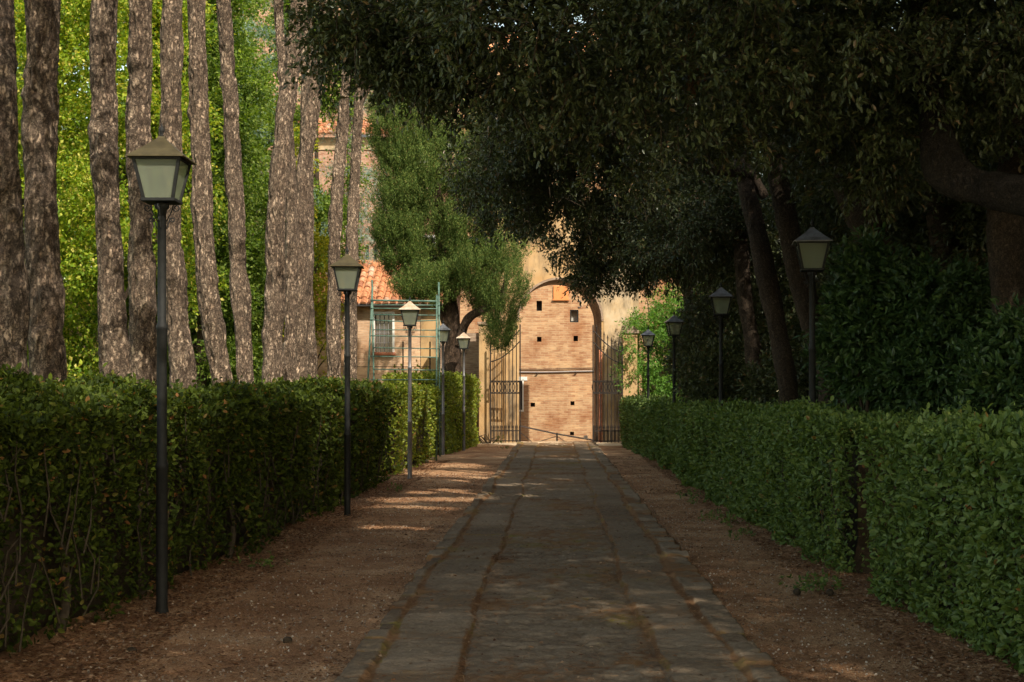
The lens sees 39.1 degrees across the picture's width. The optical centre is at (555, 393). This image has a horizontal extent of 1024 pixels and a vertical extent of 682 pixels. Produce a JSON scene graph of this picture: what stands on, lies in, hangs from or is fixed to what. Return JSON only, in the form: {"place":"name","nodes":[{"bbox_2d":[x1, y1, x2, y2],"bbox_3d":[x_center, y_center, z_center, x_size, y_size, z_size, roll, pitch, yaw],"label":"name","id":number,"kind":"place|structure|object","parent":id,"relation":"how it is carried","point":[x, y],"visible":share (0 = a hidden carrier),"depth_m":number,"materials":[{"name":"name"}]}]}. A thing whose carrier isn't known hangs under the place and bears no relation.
{"place":"outdoors","nodes":[
{"label":"outdoors","id":0,"kind":"place"},
{"bbox_2d":[0,444,513,681],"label":"gravel path","id":1,"kind":"structure","parent":0,"point":[487,454],"depth_m":11.01,"materials":[{"name":"brown gravel"}]},
{"bbox_2d":[127,647,136,651],"bbox_3d":[-2.595,1.583,8.806,0.063,0.062,0.059,0,0,-20],"label":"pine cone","id":2,"kind":"object","parent":1,"relation":"on","point":[129,649],"visible":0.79,"depth_m":8.79,"materials":[{"name":"brown plant"}]},
{"bbox_2d":[283,636,291,642],"bbox_3d":[-1.712,1.583,9.186,0.059,0.062,0.063,0,0,-4],"label":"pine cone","id":3,"kind":"object","parent":1,"relation":"on","point":[286,639],"visible":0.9,"depth_m":9.16,"materials":[{"name":"brown plant"}]},
{"bbox_2d":[477,322,489,442],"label":"pillar","id":4,"kind":"structure","parent":1,"relation":"on","point":[484,378],"depth_m":45.55,"materials":[{"name":"paint"}]},
{"bbox_2d":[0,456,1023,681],"bbox_3d":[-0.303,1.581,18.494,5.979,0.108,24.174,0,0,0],"label":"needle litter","id":5,"kind":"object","parent":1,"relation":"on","point":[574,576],"visible":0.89,"depth_m":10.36,"materials":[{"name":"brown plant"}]},
{"bbox_2d":[17,2,978,390],"label":"sky","id":6,"kind":"structure","parent":0,"point":[897,2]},
{"bbox_2d":[491,441,622,445],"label":"gravel path","id":7,"kind":"structure","parent":0,"point":[597,443],"depth_m":45.61,"materials":[{"name":"beige gravel"}]},
{"bbox_2d":[479,433,503,443],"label":"weed plant","id":8,"kind":"object","parent":7,"relation":"on","point":[489,442],"visible":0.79,"depth_m":44.27,"materials":[{"name":"green plant"}]},
{"bbox_2d":[489,324,520,442],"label":"gate leaf","id":9,"kind":"object","parent":7,"relation":"on","point":[505,430],"visible":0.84,"depth_m":45.31,"materials":[{"name":"metal"}]},
{"bbox_2d":[592,325,623,442],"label":"gate leaf","id":10,"kind":"object","parent":7,"relation":"on","point":[607,430],"visible":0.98,"depth_m":45.15,"materials":[{"name":"metal"}]},
{"bbox_2d":[334,442,789,681],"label":"road","id":11,"kind":"structure","parent":0,"point":[753,662],"depth_m":10.87,"materials":[{"name":"stone"}]},
{"bbox_2d":[599,446,1023,681],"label":"gravel path","id":12,"kind":"structure","parent":0,"point":[610,452],"depth_m":10.78,"materials":[{"name":"brown gravel"}]},
{"bbox_2d":[10,473,1020,681],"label":"pebbles","id":13,"kind":"object","parent":12,"relation":"on","point":[748,625],"visible":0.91,"depth_m":10.80,"materials":[{"name":"stone"}]},
{"bbox_2d":[620,326,638,396],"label":"pillar","id":14,"kind":"structure","parent":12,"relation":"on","point":[632,388],"depth_m":45.32,"materials":[{"name":"paint"}]},
{"bbox_2d":[793,588,800,595],"bbox_3d":[1.917,1.583,11.453,0.063,0.062,0.059,0,0,11],"label":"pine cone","id":15,"kind":"object","parent":12,"relation":"on","point":[797,591],"visible":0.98,"depth_m":11.43,"materials":[{"name":"brown plant"}]},
{"bbox_2d":[826,589,833,595],"bbox_3d":[2.172,1.583,11.419,0.059,0.062,0.063,0,0,27],"label":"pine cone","id":16,"kind":"object","parent":12,"relation":"on","point":[829,592],"visible":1,"depth_m":11.40,"materials":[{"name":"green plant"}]},
{"bbox_3d":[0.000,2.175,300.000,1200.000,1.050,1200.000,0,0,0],"label":"ground","id":17,"kind":"structure","parent":0,"visible":0},
{"bbox_2d":[0,0,29,374],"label":"pine tree","id":18,"kind":"object","parent":17,"relation":"on","point":[14,304],"visible":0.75,"depth_m":14.64,"materials":[{"name":"brown plant"}]},
{"bbox_2d":[20,0,66,381],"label":"pine tree","id":19,"kind":"object","parent":17,"relation":"on","point":[39,94],"visible":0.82,"depth_m":15.64,"materials":[{"name":"brown plant"}]},
{"bbox_2d":[16,39,78,282],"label":"maple tree","id":20,"kind":"object","parent":17,"relation":"on","point":[18,131],"depth_m":60.78,"materials":[{"name":"green plant"}]},
{"bbox_2d":[28,356,98,379],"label":"shrub","id":21,"kind":"object","parent":17,"relation":"on","point":[78,368],"depth_m":23.15,"materials":[{"name":"green plant"}]},
{"bbox_2d":[63,283,98,378],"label":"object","id":22,"kind":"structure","parent":17,"relation":"on","point":[83,329],"depth_m":58.00,"materials":[{"name":"plant"}]},
{"bbox_2d":[14,0,154,380],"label":"linden tree","id":23,"kind":"object","parent":17,"relation":"on","point":[72,346],"visible":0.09,"depth_m":42.66,"materials":[{"name":"green plant"}]},
{"bbox_2d":[16,8,182,370],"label":"maple tree","id":24,"kind":"object","parent":17,"relation":"on","point":[74,237],"visible":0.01,"depth_m":52.27,"materials":[{"name":"green plant"}]},
{"bbox_2d":[87,0,131,379],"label":"pine tree","id":25,"kind":"object","parent":17,"relation":"on","point":[114,349],"visible":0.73,"depth_m":17.93,"materials":[{"name":"brown plant"}]},
{"bbox_2d":[14,0,254,331],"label":"linden tree","id":26,"kind":"object","parent":17,"relation":"on","point":[74,28],"visible":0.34,"depth_m":39.69,"materials":[{"name":"green plant"}]},
{"bbox_2d":[125,0,156,386],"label":"pine tree","id":27,"kind":"object","parent":17,"relation":"on","point":[141,269],"visible":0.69,"depth_m":19.42,"materials":[{"name":"brown plant"}]},
{"bbox_2d":[126,124,196,613],"bbox_3d":[-2.860,-0.132,10.450,0.410,3.664,0.410,0,0,-1],"label":"lamp post","id":28,"kind":"object","parent":17,"relation":"on","point":[161,150],"visible":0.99,"depth_m":10.42,"materials":[{"name":"black metal"}]},
{"bbox_2d":[0,362,344,655],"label":"hedge","id":29,"kind":"object","parent":17,"relation":"on","point":[78,459],"visible":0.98,"depth_m":10.83,"materials":[{"name":"green plant"}]},
{"bbox_2d":[158,0,196,388],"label":"pine tree","id":30,"kind":"object","parent":17,"relation":"on","point":[182,361],"visible":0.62,"depth_m":21.12,"materials":[{"name":"brown plant"}]},
{"bbox_2d":[61,1,299,363],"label":"maple tree","id":31,"kind":"object","parent":17,"relation":"on","point":[260,42],"depth_m":56.56,"materials":[{"name":"green plant"}]},
{"bbox_2d":[83,149,285,386],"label":"maple tree","id":32,"kind":"object","parent":17,"relation":"on","point":[263,202],"visible":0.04,"depth_m":46.26,"materials":[{"name":"green plant"}]},
{"bbox_2d":[119,0,278,386],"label":"maple tree","id":33,"kind":"object","parent":17,"relation":"on","point":[255,247],"visible":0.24,"depth_m":43.76,"materials":[{"name":"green plant"}]},
{"bbox_2d":[187,0,232,384],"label":"pine tree","id":34,"kind":"object","parent":17,"relation":"on","point":[209,300],"visible":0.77,"depth_m":23.14,"materials":[{"name":"brown plant"}]},
{"bbox_2d":[216,0,254,384],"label":"pine tree","id":35,"kind":"object","parent":17,"relation":"on","point":[240,294],"visible":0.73,"depth_m":25.27,"materials":[{"name":"brown plant"}]},
{"bbox_2d":[184,12,300,366],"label":"maple tree","id":36,"kind":"object","parent":17,"relation":"on","point":[272,60],"visible":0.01,"depth_m":60.98,"materials":[{"name":"green plant"}]},
{"bbox_2d":[261,0,306,383],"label":"pine tree","id":37,"kind":"object","parent":17,"relation":"on","point":[274,364],"visible":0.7,"depth_m":28.61,"materials":[{"name":"brown plant"}]},
{"bbox_2d":[273,0,298,381],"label":"pine tree","id":38,"kind":"object","parent":17,"relation":"on","point":[291,259],"visible":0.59,"depth_m":30.54,"materials":[{"name":"brown plant"}]},
{"bbox_2d":[219,0,371,377],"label":"cedar tree","id":39,"kind":"object","parent":17,"relation":"on","point":[267,36],"visible":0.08,"depth_m":49.17,"materials":[{"name":"green plant"}]},
{"bbox_2d":[300,6,317,378],"bbox_3d":[-6.275,-6.052,33.788,5.435,15.522,7.188,0,0,0],"label":"pine tree","id":40,"kind":"object","parent":17,"relation":"on","point":[312,353],"visible":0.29,"depth_m":33.48,"materials":[{"name":"brown plant"}]},
{"bbox_2d":[295,0,328,380],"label":"pine tree","id":41,"kind":"object","parent":17,"relation":"on","point":[308,138],"visible":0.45,"depth_m":31.40,"materials":[{"name":"brown plant"}]},
{"bbox_2d":[283,121,344,377],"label":"golden shrub","id":42,"kind":"object","parent":17,"relation":"on","point":[320,323],"visible":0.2,"depth_m":45.43,"materials":[{"name":"green plant"}]},
{"bbox_2d":[261,0,373,285],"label":"maple tree","id":43,"kind":"object","parent":17,"relation":"on","point":[323,209],"visible":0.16,"depth_m":49.32,"materials":[{"name":"green plant"}]},
{"bbox_2d":[326,69,349,378],"bbox_3d":[-4.948,-5.954,36.759,5.606,15.332,6.392,0,0,39],"label":"pine tree","id":44,"kind":"object","parent":17,"relation":"on","point":[333,311],"visible":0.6,"depth_m":36.20,"materials":[{"name":"brown plant"}]},
{"bbox_2d":[290,373,393,498],"bbox_3d":[-3.504,0.677,23.664,1.448,2.003,4.255,0,0,0],"label":"hedge","id":45,"kind":"object","parent":17,"relation":"on","point":[370,403],"visible":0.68,"depth_m":22.95,"materials":[{"name":"green plant"}]},
{"bbox_2d":[330,247,363,515],"bbox_3d":[-2.680,-0.093,18.500,0.410,3.586,0.410,0,0,-4],"label":"lamp post","id":46,"kind":"object","parent":17,"relation":"on","point":[347,261],"visible":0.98,"depth_m":18.47,"materials":[{"name":"black metal"}]},
{"bbox_2d":[215,0,480,320],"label":"brick building","id":47,"kind":"structure","parent":17,"relation":"on","point":[365,115],"depth_m":66.00,"materials":[{"name":"ceramic"}]},
{"bbox_2d":[315,81,393,264],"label":"cedar tree","id":48,"kind":"object","parent":17,"relation":"on","point":[367,252],"visible":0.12,"depth_m":50.77,"materials":[{"name":"plant"}]},
{"bbox_2d":[295,119,414,259],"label":"brick tower","id":49,"kind":"structure","parent":17,"relation":"on","point":[328,145],"depth_m":58.00,"materials":[{"name":"brick"}]},
{"bbox_2d":[282,260,445,382],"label":"brick house","id":50,"kind":"structure","parent":17,"relation":"on","point":[376,275],"depth_m":47.60,"materials":[{"name":"paint"}]},
{"bbox_2d":[371,312,395,354],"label":"window","id":51,"kind":"structure","parent":50,"relation":"in","point":[381,341],"depth_m":47.76,"materials":[{"name":"grey glass"}]},
{"bbox_2d":[342,0,386,380],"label":"pine tree","id":52,"kind":"object","parent":17,"relation":"on","point":[353,208],"visible":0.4,"depth_m":38.47,"materials":[{"name":"brown plant"}]},
{"bbox_2d":[341,342,430,383],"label":"wire fence","id":53,"kind":"object","parent":17,"relation":"on","point":[403,366],"visible":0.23,"depth_m":44.59,"materials":[{"name":"green metal"}]},
{"bbox_2d":[344,378,441,474],"bbox_3d":[-3.573,0.685,31.408,1.697,1.962,6.755,0,0,0],"label":"hedge","id":54,"kind":"object","parent":17,"relation":"on","point":[423,394],"visible":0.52,"depth_m":30.53,"materials":[{"name":"green plant"}]},
{"bbox_2d":[367,280,440,460],"bbox_3d":[-3.724,-0.608,35.188,1.795,4.459,1.668,0,0,0],"label":"scaffold","id":55,"kind":"object","parent":17,"relation":"on","point":[437,320],"visible":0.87,"depth_m":34.40,"materials":[{"name":"green metal"}]},
{"bbox_2d":[383,359,432,383],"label":"shrub","id":56,"kind":"object","parent":17,"relation":"on","point":[417,365],"visible":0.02,"depth_m":42.78,"materials":[{"name":"green plant"}]},
{"bbox_2d":[399,297,420,478],"bbox_3d":[-2.730,-0.059,26.900,0.410,3.518,0.410,0,0,-5],"label":"lamp post","id":57,"kind":"object","parent":17,"relation":"on","point":[409,306],"visible":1,"depth_m":26.87,"materials":[{"name":"black metal"}]},
{"bbox_2d":[381,368,482,454],"bbox_3d":[-3.437,0.488,40.766,1.945,2.360,8.154,0,0,4],"label":"hedge","id":58,"kind":"object","parent":17,"relation":"on","point":[453,387],"visible":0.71,"depth_m":39.02,"materials":[{"name":"green plant"}]},
{"bbox_2d":[435,321,450,454],"bbox_3d":[-2.870,-0.083,36.600,0.410,3.567,0.410,0,0,-4],"label":"lamp post","id":59,"kind":"object","parent":17,"relation":"on","point":[443,327],"visible":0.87,"depth_m":36.57,"materials":[{"name":"black metal"}]},
{"bbox_2d":[359,8,537,448],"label":"cypress tree","id":60,"kind":"object","parent":17,"relation":"on","point":[460,264],"visible":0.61,"depth_m":40.30,"materials":[{"name":"green plant"}]},
{"bbox_2d":[440,333,478,437],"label":"garden wall","id":61,"kind":"structure","parent":17,"relation":"on","point":[472,360],"depth_m":46.52,"materials":[{"name":"grey brick"}]},
{"bbox_2d":[456,330,471,450],"bbox_3d":[-2.560,-0.045,40.000,0.410,3.489,0.410,0,0,0],"label":"lamp post","id":62,"kind":"object","parent":17,"relation":"on","point":[463,335],"visible":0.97,"depth_m":39.97,"materials":[{"name":"black metal"}]},
{"bbox_2d":[228,446,847,591],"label":"weeds","id":63,"kind":"object","parent":17,"relation":"on","point":[721,515],"visible":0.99,"depth_m":13.01,"materials":[{"name":"green plant"}]},
{"bbox_2d":[482,210,638,442],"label":"gateway","id":64,"kind":"object","parent":17,"relation":"on","point":[607,314],"visible":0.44,"depth_m":46.39,"materials":[{"name":"paint"}]},
{"bbox_2d":[460,32,726,441],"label":"brick building","id":65,"kind":"structure","parent":17,"relation":"on","point":[556,363],"depth_m":54.00,"materials":[{"name":"brick"}]},
{"bbox_2d":[521,377,526,411],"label":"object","id":66,"kind":"structure","parent":65,"relation":"in","point":[522,378],"depth_m":53.96,"materials":[{"name":"white paint"}]},
{"bbox_2d":[570,310,577,321],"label":"window","id":67,"kind":"structure","parent":65,"relation":"in","point":[573,313],"depth_m":54.25,"materials":[{"name":"grey glass"}]},
{"bbox_2d":[467,21,776,396],"bbox_3d":[1.681,-2.843,28.474,5.833,9.139,6.212,0,0,11],"label":"oak tree","id":68,"kind":"object","parent":17,"relation":"on","point":[752,342],"visible":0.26,"depth_m":27.66,"materials":[{"name":"green plant"}]},
{"bbox_2d":[641,326,655,398],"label":"lamp post","id":69,"kind":"object","parent":17,"relation":"on","point":[647,332],"visible":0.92,"depth_m":39.47,"materials":[{"name":"black metal"}]},
{"bbox_2d":[618,393,681,460],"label":"hedge","id":70,"kind":"object","parent":17,"relation":"on","point":[637,416],"visible":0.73,"depth_m":38.17,"materials":[{"name":"green plant"}]},
{"bbox_2d":[279,0,1023,236],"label":"oak tree","id":71,"kind":"object","parent":17,"relation":"on","point":[449,61],"visible":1,"depth_m":11.93,"materials":[{"name":"green plant"}]},
{"bbox_2d":[609,283,725,398],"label":"acacia tree","id":72,"kind":"object","parent":17,"relation":"on","point":[657,382],"visible":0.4,"depth_m":45.79,"materials":[{"name":"green plant"}]},
{"bbox_2d":[436,3,900,265],"bbox_3d":[1.390,-4.446,19.153,14.196,12.324,9.908,0,0,-35],"label":"oak tree","id":73,"kind":"object","parent":17,"relation":"on","point":[509,175],"visible":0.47,"depth_m":18.33,"materials":[{"name":"green plant"}]},
{"bbox_2d":[663,312,684,402],"bbox_3d":[2.650,-0.079,32.300,0.410,3.557,0.410,0,0,-6],"label":"lamp post","id":74,"kind":"object","parent":17,"relation":"on","point":[674,319],"visible":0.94,"depth_m":32.27,"materials":[{"name":"black metal"}]},
{"bbox_2d":[642,366,750,398],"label":"bush","id":75,"kind":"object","parent":17,"relation":"on","point":[653,386],"depth_m":48.02,"materials":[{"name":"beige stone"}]},
{"bbox_2d":[415,0,997,407],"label":"oak tree","id":76,"kind":"object","parent":17,"relation":"on","point":[971,232],"visible":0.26,"depth_m":19.89,"materials":[{"name":"green plant"}]},
{"bbox_2d":[447,0,976,403],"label":"oak tree","id":77,"kind":"object","parent":17,"relation":"on","point":[581,280],"visible":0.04,"depth_m":28.88,"materials":[{"name":"green plant"}]},
{"bbox_2d":[708,283,733,406],"bbox_3d":[2.750,-0.083,24.000,0.410,3.567,0.410,0,0,5],"label":"lamp post","id":78,"kind":"object","parent":17,"relation":"on","point":[720,293],"visible":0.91,"depth_m":23.97,"materials":[{"name":"black metal"}]},
{"bbox_2d":[475,0,1001,403],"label":"oak tree","id":79,"kind":"object","parent":17,"relation":"on","point":[754,193],"visible":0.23,"depth_m":21.99,"materials":[{"name":"brown plant"}]},
{"bbox_2d":[660,299,817,404],"bbox_3d":[3.495,-0.313,29.127,2.503,3.974,11.973,0,0,-4],"label":"thicket","id":80,"kind":"object","parent":17,"relation":"on","point":[738,381],"visible":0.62,"depth_m":28.48,"materials":[{"name":"green plant"}]},
{"bbox_2d":[651,388,936,573],"bbox_3d":[2.981,0.810,22.596,1.724,1.746,19.809,0,0,0],"label":"hedge","id":81,"kind":"object","parent":17,"relation":"on","point":[787,468],"visible":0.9,"depth_m":15.37,"materials":[{"name":"green plant"}]},
{"bbox_2d":[792,219,832,404],"bbox_3d":[2.740,-0.088,15.400,0.410,3.577,0.410,0,0,6],"label":"lamp post","id":82,"kind":"object","parent":17,"relation":"on","point":[812,236],"visible":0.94,"depth_m":15.37,"materials":[{"name":"black metal"}]},
{"bbox_2d":[704,211,987,412],"bbox_3d":[5.233,-0.973,24.926,2.794,5.291,12.366,0,0,-14],"label":"undergrowth bush","id":83,"kind":"object","parent":17,"relation":"on","point":[790,313],"visible":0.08,"depth_m":25.97,"materials":[{"name":"green plant"}]},
{"bbox_2d":[793,216,936,411],"bbox_3d":[3.572,-0.148,15.934,1.784,3.615,1.898,0,0,-17],"label":"laurel bush","id":84,"kind":"object","parent":17,"relation":"on","point":[843,320],"visible":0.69,"depth_m":15.51,"materials":[{"name":"green plant"}]},
{"bbox_2d":[848,244,992,416],"bbox_3d":[4.061,0.040,15.225,1.866,3.239,2.028,0,0,20],"label":"laurel bush","id":85,"kind":"object","parent":17,"relation":"on","point":[922,346],"visible":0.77,"depth_m":14.88,"materials":[{"name":"green plant"}]},
{"bbox_2d":[906,8,959,276],"bbox_3d":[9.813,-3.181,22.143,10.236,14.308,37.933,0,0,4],"label":"oak tree","id":86,"kind":"object","parent":17,"relation":"on","point":[940,214],"visible":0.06,"depth_m":18.34,"materials":[{"name":"green plant"}]},
{"bbox_2d":[851,394,1023,675],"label":"hedge","id":87,"kind":"object","parent":17,"relation":"on","point":[955,525],"visible":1,"depth_m":9.46,"materials":[{"name":"green plant"}]},
{"bbox_2d":[907,0,1023,327],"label":"oak tree","id":88,"kind":"object","parent":17,"relation":"on","point":[1005,239],"visible":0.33,"depth_m":13.90,"materials":[{"name":"brown plant"}]},
{"bbox_2d":[924,252,1023,415],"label":"laurel bush","id":89,"kind":"object","parent":17,"relation":"on","point":[991,365],"visible":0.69,"depth_m":12.60,"materials":[{"name":"green plant"}]},
{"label":"street","id":90,"kind":"structure","parent":0,"visible":0},
{"bbox_2d":[521,426,591,441],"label":"handrail","id":91,"kind":"object","parent":90,"relation":"on","point":[557,434],"visible":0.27,"depth_m":50.38,"materials":[{"name":"black metal"}]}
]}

